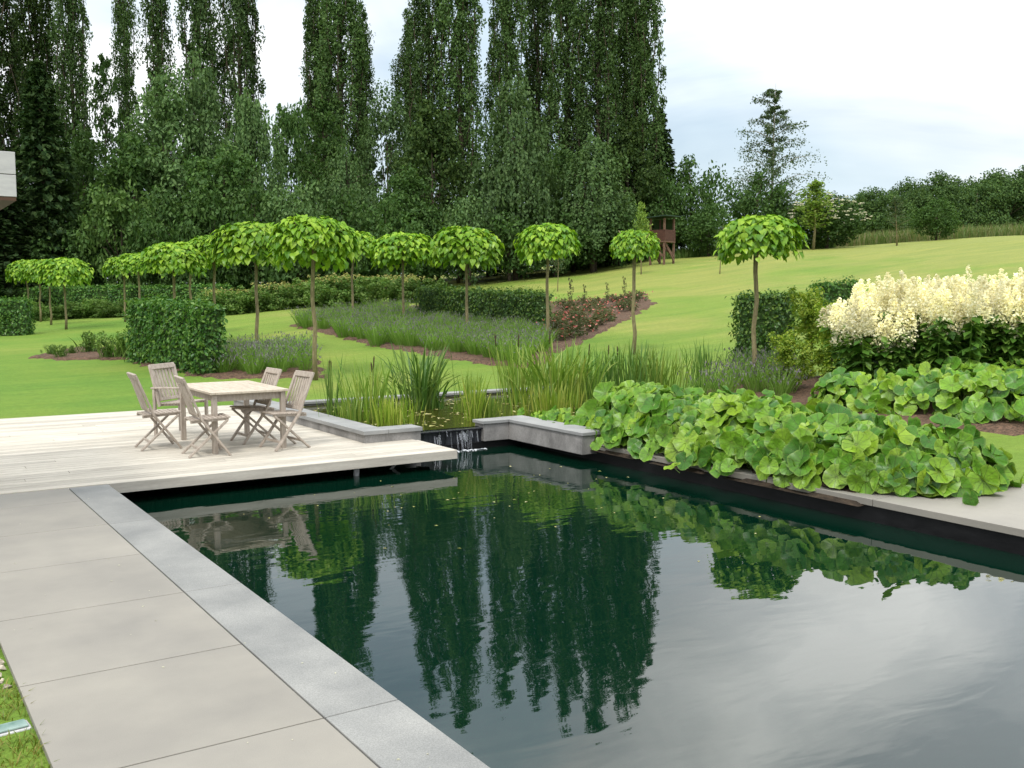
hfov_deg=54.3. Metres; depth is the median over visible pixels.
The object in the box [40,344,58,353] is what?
young shrub
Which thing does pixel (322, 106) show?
leafy tree
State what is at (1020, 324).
plumed knotweed
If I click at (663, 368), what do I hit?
reed clump
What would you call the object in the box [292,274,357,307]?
perennial plant
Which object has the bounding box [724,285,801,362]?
clipped hedge
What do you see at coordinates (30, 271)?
catalpa tree
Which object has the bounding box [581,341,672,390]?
reed clump
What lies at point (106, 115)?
leafy tree
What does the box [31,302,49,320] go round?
border plant
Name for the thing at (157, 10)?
poplar tree
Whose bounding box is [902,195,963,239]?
leafy bush
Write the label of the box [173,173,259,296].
leafy bush
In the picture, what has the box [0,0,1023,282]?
sky
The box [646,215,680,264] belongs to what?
wooden tower
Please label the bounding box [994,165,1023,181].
tree
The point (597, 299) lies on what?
rose bush
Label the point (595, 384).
reed clump
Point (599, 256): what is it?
leafy bush
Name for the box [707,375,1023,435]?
border soil
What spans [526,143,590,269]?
leafy tree
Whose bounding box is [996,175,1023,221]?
tree
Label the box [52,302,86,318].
border plant
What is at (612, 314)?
rose bush
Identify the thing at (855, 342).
plumed knotweed
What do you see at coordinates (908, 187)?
tree
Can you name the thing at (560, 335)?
rose bush
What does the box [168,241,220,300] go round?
catalpa tree
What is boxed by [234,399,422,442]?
pond wall
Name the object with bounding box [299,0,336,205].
poplar tree
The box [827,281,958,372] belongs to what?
plumed knotweed
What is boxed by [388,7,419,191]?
poplar tree
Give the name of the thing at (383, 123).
leafy tree
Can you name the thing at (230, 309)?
perennial plant
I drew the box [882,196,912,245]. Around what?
young tree
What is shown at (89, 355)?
mulch patch
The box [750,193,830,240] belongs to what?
leafy bush
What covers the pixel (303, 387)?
folding chair
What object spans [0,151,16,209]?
house canopy
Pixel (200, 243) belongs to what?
catalpa tree
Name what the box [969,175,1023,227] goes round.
tree
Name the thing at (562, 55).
poplar tree
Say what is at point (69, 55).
poplar tree
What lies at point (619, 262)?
leafy bush
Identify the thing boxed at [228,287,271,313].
perennial plant
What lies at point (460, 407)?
reed clump
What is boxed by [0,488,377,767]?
paving
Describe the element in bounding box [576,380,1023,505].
butterbur
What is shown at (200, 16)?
poplar tree
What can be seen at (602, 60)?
poplar tree
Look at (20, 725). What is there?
ground light
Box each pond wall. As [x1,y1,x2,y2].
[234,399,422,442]
[287,387,529,405]
[473,415,600,454]
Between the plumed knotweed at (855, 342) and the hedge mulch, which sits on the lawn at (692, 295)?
the hedge mulch
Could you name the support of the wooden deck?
on the lawn at (692, 295)
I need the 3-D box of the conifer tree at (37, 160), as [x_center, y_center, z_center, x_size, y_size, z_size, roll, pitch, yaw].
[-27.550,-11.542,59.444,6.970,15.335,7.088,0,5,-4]
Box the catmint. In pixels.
[677,346,811,395]
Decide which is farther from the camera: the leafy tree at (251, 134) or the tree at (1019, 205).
the tree at (1019, 205)
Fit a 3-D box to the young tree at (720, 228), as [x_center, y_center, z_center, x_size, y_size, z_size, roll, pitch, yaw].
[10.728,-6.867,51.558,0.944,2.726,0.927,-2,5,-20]
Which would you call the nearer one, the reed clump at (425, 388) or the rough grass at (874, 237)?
the reed clump at (425, 388)
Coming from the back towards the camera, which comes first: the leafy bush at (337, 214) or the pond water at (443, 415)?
the leafy bush at (337, 214)
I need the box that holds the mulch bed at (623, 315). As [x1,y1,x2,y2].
[290,294,657,367]
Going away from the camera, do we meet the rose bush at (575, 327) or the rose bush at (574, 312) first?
the rose bush at (575, 327)
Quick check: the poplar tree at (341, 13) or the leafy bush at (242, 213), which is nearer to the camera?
the leafy bush at (242, 213)
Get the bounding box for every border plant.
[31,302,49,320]
[44,305,82,319]
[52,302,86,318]
[76,298,108,318]
[82,304,127,317]
[90,300,131,317]
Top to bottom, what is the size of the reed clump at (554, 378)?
1.310 m
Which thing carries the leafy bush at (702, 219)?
on the lawn at (692, 295)
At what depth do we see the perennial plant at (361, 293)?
48.64 m
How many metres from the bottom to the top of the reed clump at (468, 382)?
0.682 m
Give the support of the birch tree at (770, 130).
on the lawn at (692, 295)
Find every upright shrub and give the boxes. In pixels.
[567,277,573,306]
[582,284,586,305]
[604,283,608,300]
[622,276,626,295]
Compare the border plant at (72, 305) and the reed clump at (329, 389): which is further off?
the border plant at (72, 305)
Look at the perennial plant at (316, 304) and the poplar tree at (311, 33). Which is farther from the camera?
the poplar tree at (311, 33)
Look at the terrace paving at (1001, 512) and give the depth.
9.20 m
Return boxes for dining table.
[176,380,288,453]
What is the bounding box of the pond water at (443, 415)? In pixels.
[303,392,582,429]
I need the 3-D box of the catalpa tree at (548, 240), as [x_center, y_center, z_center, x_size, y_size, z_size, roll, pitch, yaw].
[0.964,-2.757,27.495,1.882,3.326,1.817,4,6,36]
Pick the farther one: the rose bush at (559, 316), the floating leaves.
the rose bush at (559, 316)
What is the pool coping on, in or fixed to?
on the pool basin
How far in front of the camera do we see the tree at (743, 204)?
76.24 m
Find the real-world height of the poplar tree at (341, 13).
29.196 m
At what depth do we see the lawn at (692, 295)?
33.43 m
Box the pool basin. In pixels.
[440,439,1023,555]
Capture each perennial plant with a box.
[195,287,250,314]
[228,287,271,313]
[236,281,292,311]
[262,282,310,309]
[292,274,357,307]
[292,280,321,306]
[318,272,383,305]
[353,274,391,302]
[366,273,415,301]
[386,274,447,302]
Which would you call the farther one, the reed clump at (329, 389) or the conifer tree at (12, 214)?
the conifer tree at (12, 214)
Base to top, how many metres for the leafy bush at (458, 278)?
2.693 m
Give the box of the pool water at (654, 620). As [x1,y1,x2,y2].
[120,444,1023,767]
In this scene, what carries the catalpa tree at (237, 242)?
on the lawn at (692, 295)
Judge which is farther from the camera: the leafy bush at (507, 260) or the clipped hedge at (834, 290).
the leafy bush at (507, 260)
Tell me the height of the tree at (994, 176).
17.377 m
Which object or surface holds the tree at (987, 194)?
on the lawn at (692, 295)
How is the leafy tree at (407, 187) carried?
on the lawn at (692, 295)
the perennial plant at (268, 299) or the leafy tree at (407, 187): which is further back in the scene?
the leafy tree at (407, 187)
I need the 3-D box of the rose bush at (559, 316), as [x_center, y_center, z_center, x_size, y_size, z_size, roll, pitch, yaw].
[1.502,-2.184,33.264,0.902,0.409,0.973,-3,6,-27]
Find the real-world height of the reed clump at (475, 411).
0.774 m
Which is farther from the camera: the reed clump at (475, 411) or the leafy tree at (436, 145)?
the leafy tree at (436, 145)
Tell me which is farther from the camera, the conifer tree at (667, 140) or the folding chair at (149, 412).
the conifer tree at (667, 140)
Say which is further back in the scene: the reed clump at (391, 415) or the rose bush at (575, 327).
the rose bush at (575, 327)
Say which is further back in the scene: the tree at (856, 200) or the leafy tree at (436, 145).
the tree at (856, 200)
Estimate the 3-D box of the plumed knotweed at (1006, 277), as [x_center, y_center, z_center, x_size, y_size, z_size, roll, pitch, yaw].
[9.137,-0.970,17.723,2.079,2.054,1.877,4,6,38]
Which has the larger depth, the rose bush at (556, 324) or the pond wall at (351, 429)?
the rose bush at (556, 324)
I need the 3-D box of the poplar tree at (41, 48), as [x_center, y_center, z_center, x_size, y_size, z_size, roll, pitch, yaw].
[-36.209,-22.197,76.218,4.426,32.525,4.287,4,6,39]
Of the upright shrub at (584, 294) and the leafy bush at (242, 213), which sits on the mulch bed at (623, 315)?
the upright shrub at (584, 294)
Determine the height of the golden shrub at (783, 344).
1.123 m
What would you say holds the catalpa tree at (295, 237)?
on the lawn at (692, 295)
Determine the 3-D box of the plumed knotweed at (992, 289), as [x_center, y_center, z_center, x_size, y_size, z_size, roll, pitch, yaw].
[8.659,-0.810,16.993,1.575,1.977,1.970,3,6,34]
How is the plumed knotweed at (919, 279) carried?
on the border soil
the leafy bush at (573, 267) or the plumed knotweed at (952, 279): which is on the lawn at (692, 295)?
the leafy bush at (573, 267)
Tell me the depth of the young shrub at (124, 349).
26.37 m
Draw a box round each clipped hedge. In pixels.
[0,282,137,314]
[0,295,36,335]
[122,294,231,374]
[134,282,233,303]
[413,283,554,330]
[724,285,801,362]
[803,275,866,338]
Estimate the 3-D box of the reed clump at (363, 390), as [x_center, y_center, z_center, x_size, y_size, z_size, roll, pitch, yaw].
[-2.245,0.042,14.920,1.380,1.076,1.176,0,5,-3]
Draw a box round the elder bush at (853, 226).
[776,191,874,248]
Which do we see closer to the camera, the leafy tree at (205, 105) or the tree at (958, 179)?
the leafy tree at (205, 105)
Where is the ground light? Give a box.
[0,719,30,736]
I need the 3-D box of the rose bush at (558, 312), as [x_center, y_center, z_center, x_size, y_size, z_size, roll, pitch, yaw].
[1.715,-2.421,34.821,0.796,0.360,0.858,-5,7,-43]
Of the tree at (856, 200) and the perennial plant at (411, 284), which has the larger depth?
the tree at (856, 200)
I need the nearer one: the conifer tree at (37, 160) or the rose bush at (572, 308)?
the rose bush at (572, 308)
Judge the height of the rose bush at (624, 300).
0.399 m
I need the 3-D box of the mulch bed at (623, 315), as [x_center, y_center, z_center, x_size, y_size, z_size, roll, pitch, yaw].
[0.588,-2.344,35.447,16.960,1.792,22.240,-3,6,-33]
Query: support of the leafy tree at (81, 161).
on the lawn at (692, 295)
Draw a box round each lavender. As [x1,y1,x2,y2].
[204,330,322,374]
[285,298,560,363]
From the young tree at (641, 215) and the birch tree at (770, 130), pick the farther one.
the birch tree at (770, 130)
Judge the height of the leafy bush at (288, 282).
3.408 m
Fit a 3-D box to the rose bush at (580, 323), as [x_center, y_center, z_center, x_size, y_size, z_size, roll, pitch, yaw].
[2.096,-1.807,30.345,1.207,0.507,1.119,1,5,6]
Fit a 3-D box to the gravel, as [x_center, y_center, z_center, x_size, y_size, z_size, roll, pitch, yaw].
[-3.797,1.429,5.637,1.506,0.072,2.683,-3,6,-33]
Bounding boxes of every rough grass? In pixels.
[0,677,59,767]
[563,238,834,270]
[835,220,1023,246]
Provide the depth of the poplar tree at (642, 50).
73.65 m
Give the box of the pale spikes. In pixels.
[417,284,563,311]
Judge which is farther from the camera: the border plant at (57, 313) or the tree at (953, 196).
the tree at (953, 196)
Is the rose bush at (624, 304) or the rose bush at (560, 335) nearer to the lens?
the rose bush at (560, 335)
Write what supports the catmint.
on the border soil
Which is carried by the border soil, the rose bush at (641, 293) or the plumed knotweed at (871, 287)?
the plumed knotweed at (871, 287)
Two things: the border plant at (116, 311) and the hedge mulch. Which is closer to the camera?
the hedge mulch
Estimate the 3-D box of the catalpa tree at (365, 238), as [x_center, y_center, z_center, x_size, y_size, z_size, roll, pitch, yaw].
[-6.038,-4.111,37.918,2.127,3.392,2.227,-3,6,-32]
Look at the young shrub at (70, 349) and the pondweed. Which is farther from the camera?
the young shrub at (70, 349)
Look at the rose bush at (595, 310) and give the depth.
33.99 m
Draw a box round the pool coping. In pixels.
[69,484,489,767]
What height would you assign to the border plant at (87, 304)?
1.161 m
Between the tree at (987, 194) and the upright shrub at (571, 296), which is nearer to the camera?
the upright shrub at (571, 296)
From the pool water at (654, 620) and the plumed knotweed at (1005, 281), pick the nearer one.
the pool water at (654, 620)
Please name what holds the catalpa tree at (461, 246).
on the lawn at (692, 295)
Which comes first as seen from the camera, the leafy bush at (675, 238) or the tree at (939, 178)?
the leafy bush at (675, 238)
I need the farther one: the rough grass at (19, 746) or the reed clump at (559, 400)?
the reed clump at (559, 400)
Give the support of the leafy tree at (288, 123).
on the lawn at (692, 295)
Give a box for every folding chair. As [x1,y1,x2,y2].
[127,372,182,450]
[174,375,231,457]
[230,367,281,444]
[259,370,314,451]
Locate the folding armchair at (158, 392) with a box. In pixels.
[148,362,208,435]
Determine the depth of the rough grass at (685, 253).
71.92 m
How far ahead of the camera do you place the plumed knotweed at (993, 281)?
17.06 m
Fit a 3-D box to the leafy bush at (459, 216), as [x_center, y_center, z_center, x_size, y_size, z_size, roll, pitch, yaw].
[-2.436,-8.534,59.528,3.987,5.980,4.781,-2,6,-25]
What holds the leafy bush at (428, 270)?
on the lawn at (692, 295)
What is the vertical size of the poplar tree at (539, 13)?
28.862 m
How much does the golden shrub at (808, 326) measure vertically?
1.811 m
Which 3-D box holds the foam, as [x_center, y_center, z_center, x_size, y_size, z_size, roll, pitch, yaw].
[-0.593,0.919,13.854,0.570,0.037,0.175,-3,6,-33]
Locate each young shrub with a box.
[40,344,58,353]
[47,344,68,356]
[66,345,83,353]
[70,330,113,351]
[92,329,131,357]
[95,337,124,356]
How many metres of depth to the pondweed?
15.75 m
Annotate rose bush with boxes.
[536,320,580,333]
[542,317,570,328]
[544,328,578,340]
[549,313,568,321]
[551,300,585,310]
[551,321,596,337]
[553,297,574,307]
[553,310,569,316]
[562,317,598,330]
[563,312,588,323]
[564,309,587,318]
[565,305,592,312]
[574,296,590,303]
[576,312,614,324]
[584,302,607,310]
[585,296,606,304]
[586,300,605,306]
[586,307,621,317]
[588,304,619,312]
[589,309,619,320]
[602,294,616,300]
[605,294,631,303]
[607,299,639,310]
[613,299,631,307]
[622,292,648,300]
[623,290,652,298]
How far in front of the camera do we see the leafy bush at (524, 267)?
66.01 m
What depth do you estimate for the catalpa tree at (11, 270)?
52.65 m
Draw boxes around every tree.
[0,0,30,187]
[0,188,57,302]
[1,57,104,288]
[5,259,33,298]
[10,0,65,217]
[16,259,42,321]
[23,259,73,324]
[35,257,93,328]
[46,0,94,221]
[47,119,126,256]
[73,132,183,280]
[81,52,127,209]
[101,257,141,321]
[109,0,141,194]
[112,63,222,278]
[116,252,156,300]
[136,242,206,298]
[137,0,176,220]
[166,45,235,197]
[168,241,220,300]
[172,143,275,283]
[173,0,224,191]
[185,235,243,303]
[208,221,293,340]
[214,0,272,288]
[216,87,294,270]
[264,213,359,379]
[268,97,318,201]
[286,98,370,212]
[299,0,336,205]
[310,0,369,203]
[311,143,383,280]
[327,231,375,308]
[346,1,379,201]
[353,78,435,284]
[368,231,435,313]
[373,162,441,279]
[386,98,480,283]
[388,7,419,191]
[401,0,457,216]
[429,0,486,276]
[429,225,504,323]
[463,73,559,280]
[478,0,529,272]
[513,222,580,337]
[520,0,555,268]
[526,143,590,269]
[539,0,591,206]
[546,132,644,272]
[550,257,567,290]
[567,0,624,200]
[596,117,666,227]
[606,0,649,189]
[608,229,660,354]
[611,0,670,214]
[632,201,656,273]
[645,107,687,249]
[712,225,723,273]
[713,86,827,215]
[713,214,809,382]
[791,179,842,249]
[817,202,863,239]
[840,191,882,221]
[851,186,916,234]
[882,178,937,232]
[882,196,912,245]
[884,188,943,229]
[886,169,957,227]
[929,181,981,228]
[944,178,1012,227]
[951,175,980,194]
[964,168,1004,195]
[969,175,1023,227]
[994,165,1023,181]
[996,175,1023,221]
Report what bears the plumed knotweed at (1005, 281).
on the border soil
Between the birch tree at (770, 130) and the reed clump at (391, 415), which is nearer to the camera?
the reed clump at (391, 415)
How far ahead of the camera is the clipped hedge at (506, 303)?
32.55 m
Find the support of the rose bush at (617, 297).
on the mulch bed at (623, 315)
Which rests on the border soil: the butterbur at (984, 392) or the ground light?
the butterbur at (984, 392)
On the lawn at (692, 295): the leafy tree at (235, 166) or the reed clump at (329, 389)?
the leafy tree at (235, 166)
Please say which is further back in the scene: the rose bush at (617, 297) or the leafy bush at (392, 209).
the leafy bush at (392, 209)
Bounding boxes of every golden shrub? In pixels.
[764,329,816,389]
[783,286,837,373]
[809,301,844,376]
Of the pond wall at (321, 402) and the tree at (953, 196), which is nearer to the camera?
the pond wall at (321, 402)
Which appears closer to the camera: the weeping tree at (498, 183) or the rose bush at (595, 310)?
the rose bush at (595, 310)
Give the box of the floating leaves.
[317,466,760,561]
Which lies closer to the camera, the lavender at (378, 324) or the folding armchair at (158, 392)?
the folding armchair at (158, 392)
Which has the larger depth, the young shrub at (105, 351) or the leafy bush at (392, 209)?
the leafy bush at (392, 209)
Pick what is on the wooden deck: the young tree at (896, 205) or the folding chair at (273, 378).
the folding chair at (273, 378)
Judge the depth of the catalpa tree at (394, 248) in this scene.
33.03 m
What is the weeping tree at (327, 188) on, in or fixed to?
on the lawn at (692, 295)
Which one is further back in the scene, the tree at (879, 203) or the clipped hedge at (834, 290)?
the tree at (879, 203)
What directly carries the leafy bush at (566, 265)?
on the lawn at (692, 295)
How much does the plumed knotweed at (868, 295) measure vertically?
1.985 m
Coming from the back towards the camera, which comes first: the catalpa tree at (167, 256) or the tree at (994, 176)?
the tree at (994, 176)
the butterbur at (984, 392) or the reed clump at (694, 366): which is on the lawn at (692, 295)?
the reed clump at (694, 366)
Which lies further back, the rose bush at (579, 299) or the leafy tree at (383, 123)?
the leafy tree at (383, 123)
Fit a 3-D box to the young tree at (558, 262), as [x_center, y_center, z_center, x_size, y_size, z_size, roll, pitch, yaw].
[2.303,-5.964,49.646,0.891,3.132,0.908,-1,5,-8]
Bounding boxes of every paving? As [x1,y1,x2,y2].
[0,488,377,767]
[599,444,1023,536]
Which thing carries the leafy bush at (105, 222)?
on the lawn at (692, 295)
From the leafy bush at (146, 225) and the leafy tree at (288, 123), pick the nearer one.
the leafy bush at (146, 225)
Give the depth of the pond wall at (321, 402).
17.72 m
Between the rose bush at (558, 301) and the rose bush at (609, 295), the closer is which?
the rose bush at (558, 301)
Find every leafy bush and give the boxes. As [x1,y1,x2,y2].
[20,209,113,287]
[73,179,160,286]
[122,185,209,286]
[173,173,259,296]
[204,180,295,290]
[234,262,307,287]
[260,177,333,289]
[304,183,379,283]
[347,192,427,288]
[398,197,460,285]
[423,264,505,283]
[438,189,509,285]
[468,202,553,280]
[499,250,550,276]
[520,196,597,276]
[550,244,610,271]
[569,195,635,271]
[613,207,644,265]
[628,180,691,251]
[652,223,687,250]
[656,153,732,249]
[675,201,734,256]
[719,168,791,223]
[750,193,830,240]
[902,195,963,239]
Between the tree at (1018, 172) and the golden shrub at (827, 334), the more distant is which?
the tree at (1018, 172)
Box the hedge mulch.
[134,360,326,379]
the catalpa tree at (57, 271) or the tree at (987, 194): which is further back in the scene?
the tree at (987, 194)
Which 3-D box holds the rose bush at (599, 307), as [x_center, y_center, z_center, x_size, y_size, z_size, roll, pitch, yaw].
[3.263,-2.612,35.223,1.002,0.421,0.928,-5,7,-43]
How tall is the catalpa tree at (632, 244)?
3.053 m
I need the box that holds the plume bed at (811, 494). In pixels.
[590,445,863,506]
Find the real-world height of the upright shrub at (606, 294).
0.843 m
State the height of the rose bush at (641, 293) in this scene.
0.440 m
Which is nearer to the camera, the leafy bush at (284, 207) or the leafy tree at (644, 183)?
the leafy bush at (284, 207)
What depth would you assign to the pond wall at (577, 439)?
13.68 m
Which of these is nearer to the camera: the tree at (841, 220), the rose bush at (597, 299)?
the rose bush at (597, 299)
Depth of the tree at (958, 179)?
178.82 m
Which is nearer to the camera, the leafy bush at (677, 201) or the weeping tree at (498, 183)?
the weeping tree at (498, 183)
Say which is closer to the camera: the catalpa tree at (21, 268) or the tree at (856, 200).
the catalpa tree at (21, 268)
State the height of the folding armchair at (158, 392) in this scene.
0.973 m
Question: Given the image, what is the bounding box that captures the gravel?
[0,659,12,688]
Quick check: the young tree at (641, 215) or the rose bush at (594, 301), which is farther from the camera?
the young tree at (641, 215)
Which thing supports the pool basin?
in the lawn at (692, 295)
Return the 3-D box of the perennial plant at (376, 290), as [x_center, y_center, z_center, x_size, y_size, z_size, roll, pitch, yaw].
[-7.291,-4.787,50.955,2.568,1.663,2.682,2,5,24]
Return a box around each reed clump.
[312,355,406,420]
[315,353,350,415]
[322,389,384,421]
[358,337,488,410]
[360,393,425,426]
[445,395,468,412]
[454,366,492,400]
[458,374,491,421]
[470,393,503,417]
[486,334,546,403]
[488,332,625,406]
[493,380,586,416]
[540,340,617,399]
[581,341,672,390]
[616,344,704,387]
[679,339,733,387]
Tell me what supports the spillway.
on the pool basin
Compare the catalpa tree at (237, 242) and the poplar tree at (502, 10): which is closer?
the catalpa tree at (237, 242)
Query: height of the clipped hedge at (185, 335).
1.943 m
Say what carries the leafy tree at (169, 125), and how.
on the lawn at (692, 295)
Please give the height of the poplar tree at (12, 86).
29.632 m
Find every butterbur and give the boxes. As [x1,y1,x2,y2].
[517,405,584,424]
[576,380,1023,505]
[802,356,1023,423]
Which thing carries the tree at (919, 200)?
on the lawn at (692, 295)
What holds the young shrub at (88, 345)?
on the mulch patch
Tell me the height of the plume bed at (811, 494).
0.178 m
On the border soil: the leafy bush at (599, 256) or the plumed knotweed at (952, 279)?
the plumed knotweed at (952, 279)
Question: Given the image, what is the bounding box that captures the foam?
[457,448,486,451]
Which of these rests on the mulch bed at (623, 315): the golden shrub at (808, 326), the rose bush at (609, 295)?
the rose bush at (609, 295)
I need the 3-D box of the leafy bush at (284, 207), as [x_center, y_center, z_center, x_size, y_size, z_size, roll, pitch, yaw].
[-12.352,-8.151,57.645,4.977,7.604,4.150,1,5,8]
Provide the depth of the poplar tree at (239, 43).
75.67 m
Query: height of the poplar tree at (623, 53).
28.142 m
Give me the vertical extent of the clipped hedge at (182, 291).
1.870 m
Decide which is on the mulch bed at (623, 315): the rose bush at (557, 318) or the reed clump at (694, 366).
the rose bush at (557, 318)
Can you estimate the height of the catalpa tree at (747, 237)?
3.232 m
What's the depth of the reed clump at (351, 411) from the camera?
14.55 m
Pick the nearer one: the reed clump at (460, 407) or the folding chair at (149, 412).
the folding chair at (149, 412)
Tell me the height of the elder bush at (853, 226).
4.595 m
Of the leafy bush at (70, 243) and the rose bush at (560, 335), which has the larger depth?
the leafy bush at (70, 243)
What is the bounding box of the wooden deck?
[0,405,456,494]
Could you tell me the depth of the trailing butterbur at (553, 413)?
14.19 m
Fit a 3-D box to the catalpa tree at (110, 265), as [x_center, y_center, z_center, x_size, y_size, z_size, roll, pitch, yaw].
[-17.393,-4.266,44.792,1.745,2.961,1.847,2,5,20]
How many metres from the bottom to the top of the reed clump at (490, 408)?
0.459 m
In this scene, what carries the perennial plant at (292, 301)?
on the lawn at (692, 295)
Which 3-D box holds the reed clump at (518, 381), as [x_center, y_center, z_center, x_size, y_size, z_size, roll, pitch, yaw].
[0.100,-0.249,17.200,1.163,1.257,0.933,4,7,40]
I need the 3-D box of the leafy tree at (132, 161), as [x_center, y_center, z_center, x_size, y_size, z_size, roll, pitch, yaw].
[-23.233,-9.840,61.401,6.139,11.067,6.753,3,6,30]
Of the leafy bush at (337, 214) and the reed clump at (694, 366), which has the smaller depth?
the reed clump at (694, 366)
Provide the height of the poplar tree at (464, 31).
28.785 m
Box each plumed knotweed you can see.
[817,302,933,374]
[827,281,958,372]
[829,288,922,365]
[849,276,930,307]
[850,274,962,345]
[868,272,995,368]
[873,275,965,292]
[892,270,1023,369]
[917,277,995,301]
[940,275,1022,309]
[953,265,1023,297]
[954,273,1023,366]
[977,273,1023,294]
[981,279,1018,340]
[986,287,1023,358]
[991,268,1023,289]
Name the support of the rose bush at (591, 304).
on the mulch bed at (623, 315)
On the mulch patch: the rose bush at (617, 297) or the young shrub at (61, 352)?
the young shrub at (61, 352)
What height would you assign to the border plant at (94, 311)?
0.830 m
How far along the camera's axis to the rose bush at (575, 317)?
32.52 m
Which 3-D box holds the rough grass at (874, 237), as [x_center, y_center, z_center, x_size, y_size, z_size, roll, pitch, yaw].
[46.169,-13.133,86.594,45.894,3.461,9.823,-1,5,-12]
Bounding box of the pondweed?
[314,395,579,425]
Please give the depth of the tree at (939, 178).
172.91 m
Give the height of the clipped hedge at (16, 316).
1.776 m
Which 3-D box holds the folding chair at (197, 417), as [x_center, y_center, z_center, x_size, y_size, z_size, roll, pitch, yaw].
[-3.721,0.378,12.025,0.564,0.960,0.498,-3,6,-30]
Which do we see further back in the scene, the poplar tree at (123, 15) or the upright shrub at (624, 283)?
the poplar tree at (123, 15)
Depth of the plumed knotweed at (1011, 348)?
15.79 m
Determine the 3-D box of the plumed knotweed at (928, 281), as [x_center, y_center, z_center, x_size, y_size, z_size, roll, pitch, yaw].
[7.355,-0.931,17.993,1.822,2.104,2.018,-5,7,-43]
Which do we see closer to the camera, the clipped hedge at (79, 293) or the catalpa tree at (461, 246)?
the catalpa tree at (461, 246)
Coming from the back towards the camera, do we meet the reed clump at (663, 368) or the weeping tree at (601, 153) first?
the weeping tree at (601, 153)
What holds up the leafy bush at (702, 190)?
on the lawn at (692, 295)
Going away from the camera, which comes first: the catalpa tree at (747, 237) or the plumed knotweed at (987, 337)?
the plumed knotweed at (987, 337)
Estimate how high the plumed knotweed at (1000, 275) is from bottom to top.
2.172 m
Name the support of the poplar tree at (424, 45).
on the lawn at (692, 295)
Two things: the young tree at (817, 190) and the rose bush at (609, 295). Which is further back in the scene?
the young tree at (817, 190)
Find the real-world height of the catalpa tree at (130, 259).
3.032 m
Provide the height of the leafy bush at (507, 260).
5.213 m
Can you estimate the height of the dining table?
0.749 m
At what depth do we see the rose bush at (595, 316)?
31.75 m
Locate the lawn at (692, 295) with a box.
[0,235,1023,767]
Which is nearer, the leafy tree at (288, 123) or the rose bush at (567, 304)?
the rose bush at (567, 304)
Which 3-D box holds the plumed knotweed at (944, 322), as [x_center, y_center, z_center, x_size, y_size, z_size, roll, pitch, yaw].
[6.911,-0.756,16.471,1.968,2.186,2.180,2,5,21]
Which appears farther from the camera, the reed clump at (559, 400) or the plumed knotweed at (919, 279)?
the plumed knotweed at (919, 279)
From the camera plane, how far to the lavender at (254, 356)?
22.61 m
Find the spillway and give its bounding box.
[421,426,482,444]
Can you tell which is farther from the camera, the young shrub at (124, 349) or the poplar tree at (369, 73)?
the poplar tree at (369, 73)
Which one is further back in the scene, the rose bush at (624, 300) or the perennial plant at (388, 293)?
the perennial plant at (388, 293)
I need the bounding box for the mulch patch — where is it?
[28,347,131,360]
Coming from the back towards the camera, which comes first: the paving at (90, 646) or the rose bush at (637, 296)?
the rose bush at (637, 296)
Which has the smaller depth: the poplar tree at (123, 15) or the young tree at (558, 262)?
the young tree at (558, 262)

